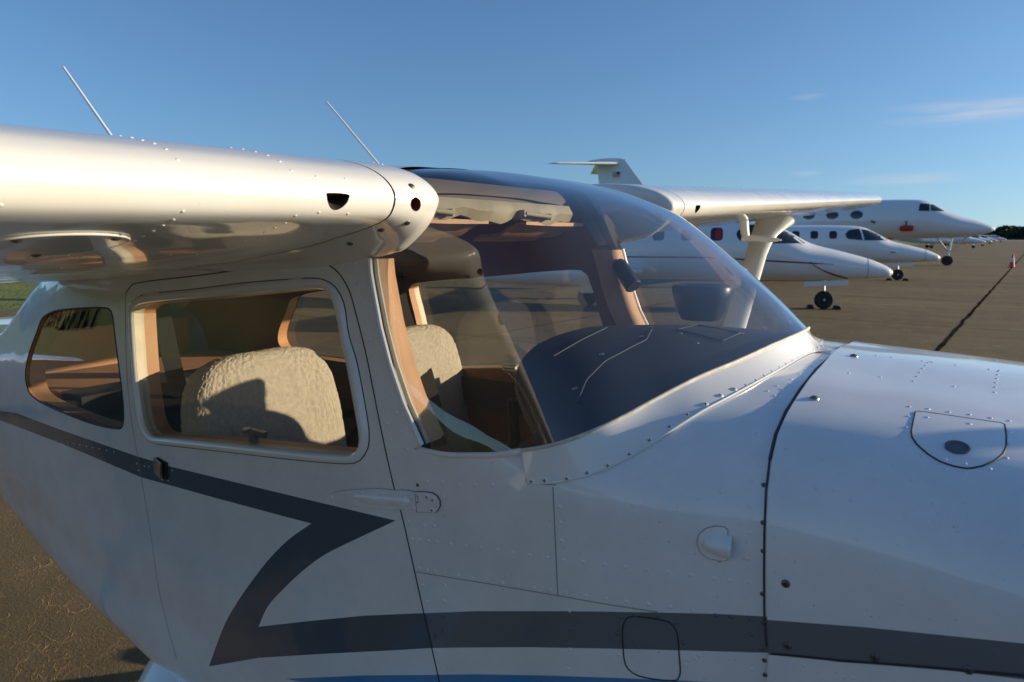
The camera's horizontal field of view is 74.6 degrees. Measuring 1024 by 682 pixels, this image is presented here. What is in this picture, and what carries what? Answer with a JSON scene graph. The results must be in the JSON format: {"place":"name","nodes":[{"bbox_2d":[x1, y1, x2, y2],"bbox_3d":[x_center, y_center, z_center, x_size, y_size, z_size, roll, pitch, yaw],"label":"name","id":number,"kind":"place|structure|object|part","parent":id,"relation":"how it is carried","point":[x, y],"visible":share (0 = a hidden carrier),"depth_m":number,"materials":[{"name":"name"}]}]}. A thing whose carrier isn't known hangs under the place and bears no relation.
{"place":"outdoors","nodes":[
{"label":"outdoors","id":0,"kind":"place"},
{"bbox_2d":[0,240,923,309],"bbox_3d":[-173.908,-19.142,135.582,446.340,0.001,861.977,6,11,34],"label":"grass field","id":1,"kind":"structure","parent":0,"point":[17,294],"depth_m":24.07,"materials":[{"name":"green plant"}]},
{"bbox_2d":[0,241,1023,681],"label":"apron","id":2,"kind":"object","parent":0,"point":[56,625],"visible":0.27,"depth_m":15.41,"materials":[{"name":"grey asphalt"}]},
{"bbox_2d":[0,66,1023,681],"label":"airplane","id":3,"kind":"object","parent":2,"relation":"on","point":[212,474],"visible":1,"depth_m":1.15,"materials":[{"name":"white metal"}]},
{"bbox_3d":[-0.538,0.363,1.468,1.062,1.074,0.098,6,11,34],"label":"door","id":4,"kind":"part","parent":3,"relation":"part of","materials":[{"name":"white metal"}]},
{"bbox_3d":[-0.031,0.227,2.341,1.226,1.074,0.112,6,11,34],"label":"door","id":5,"kind":"part","parent":3,"relation":"part of","materials":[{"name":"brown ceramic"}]},
{"bbox_2d":[671,283,731,321],"bbox_3d":[0.475,-0.097,1.693,0.151,0.087,0.115,6,11,34],"label":"magnetic compass","id":6,"kind":"object","parent":3,"relation":"on","point":[700,302],"visible":1,"depth_m":1.65,"materials":[{"name":"black plastic"}]},
{"bbox_2d":[465,221,892,308],"bbox_3d":[2.129,-3.047,20.645,11.940,3.700,12.495,-5,10,-29],"label":"business jet","id":7,"kind":"object","parent":2,"relation":"on","point":[674,254],"visible":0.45,"depth_m":18.65,"materials":[{"name":"metal"}]},
{"bbox_2d":[580,284,592,292],"bbox_3d":[2.192,-1.701,19.355,0.460,0.620,0.030,3,9,17],"label":"gear door","id":8,"kind":"structure","parent":7,"relation":"in","point":[585,288],"depth_m":19.38,"materials":[{"name":"metal"}]},
{"bbox_2d":[804,280,847,286],"bbox_3d":[8.673,-1.593,18.569,1.126,0.198,0.025,3,9,17],"label":"gear door","id":9,"kind":"structure","parent":7,"relation":"in","point":[837,282],"depth_m":18.55,"materials":[{"name":"metal"}]},
{"bbox_2d":[546,158,994,264],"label":"business jet","id":10,"kind":"object","parent":2,"relation":"on","point":[907,218],"visible":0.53,"depth_m":47.00,"materials":[{"name":"metal"}]},
{"bbox_2d":[806,304,813,308],"bbox_3d":[8.448,-0.976,19.023,0.200,0.110,0.340,3,9,17],"label":"wheel chock","id":11,"kind":"object","parent":2,"relation":"on","point":[809,306],"visible":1,"depth_m":18.87,"materials":[{"name":"black rubber"}]},
{"bbox_2d":[832,305,840,309],"bbox_3d":[9.097,-0.945,18.821,0.200,0.110,0.340,3,9,17],"label":"wheel chock","id":12,"kind":"object","parent":2,"relation":"on","point":[835,307],"visible":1,"depth_m":18.68,"materials":[{"name":"black rubber"}]},
{"bbox_2d":[785,225,939,279],"bbox_3d":[11.259,-4.968,32.932,11.940,3.700,12.495,-5,10,-29],"label":"business jet","id":13,"kind":"object","parent":2,"relation":"on","point":[864,242],"visible":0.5,"depth_m":30.86,"materials":[{"name":"metal"}]},
{"bbox_2d":[886,262,913,265],"bbox_3d":[17.802,-3.515,30.856,1.126,0.198,0.025,3,9,17],"label":"gear door","id":14,"kind":"structure","parent":13,"relation":"in","point":[887,264],"depth_m":30.84,"materials":[{"name":"metal"}]},
{"bbox_2d":[892,236,984,247],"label":"business jet","id":15,"kind":"object","parent":2,"relation":"on","point":[956,240],"visible":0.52,"depth_m":112.27,"materials":[{"name":"metal"}]},
{"bbox_2d":[944,236,991,245],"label":"business jet","id":16,"kind":"object","parent":2,"relation":"on","point":[984,239],"visible":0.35,"depth_m":134.19,"materials":[{"name":"metal"}]},
{"bbox_2d":[977,235,996,243],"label":"business jet","id":17,"kind":"object","parent":2,"relation":"on","point":[986,237],"visible":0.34,"depth_m":167.95,"materials":[{"name":"metal"}]},
{"bbox_2d":[985,235,1006,241],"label":"business jet","id":18,"kind":"object","parent":2,"relation":"on","point":[1000,239],"visible":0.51,"depth_m":210.22,"materials":[{"name":"metal"}]},
{"bbox_2d":[1008,253,1015,267],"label":"traffic cone","id":19,"kind":"object","parent":2,"relation":"on","point":[1012,263],"visible":1,"depth_m":43.62,"materials":[{"name":"orange plastic"}]},
{"bbox_2d":[0,0,1023,229],"label":"sky","id":20,"kind":"structure","parent":0,"point":[888,99],"materials":[{"name":"blue"}]},
{"bbox_2d":[888,239,1023,240],"bbox_3d":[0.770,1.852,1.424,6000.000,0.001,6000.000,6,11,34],"label":"ground","id":21,"kind":"structure","parent":0,"point":[997,240],"depth_m":305.53,"materials":[{"name":"green plant"}]},
{"bbox_2d":[886,225,1023,239],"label":"wood","id":22,"kind":"object","parent":21,"relation":"on","point":[1007,232],"visible":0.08,"depth_m":372.14,"materials":[{"name":"green plant"}]}
]}

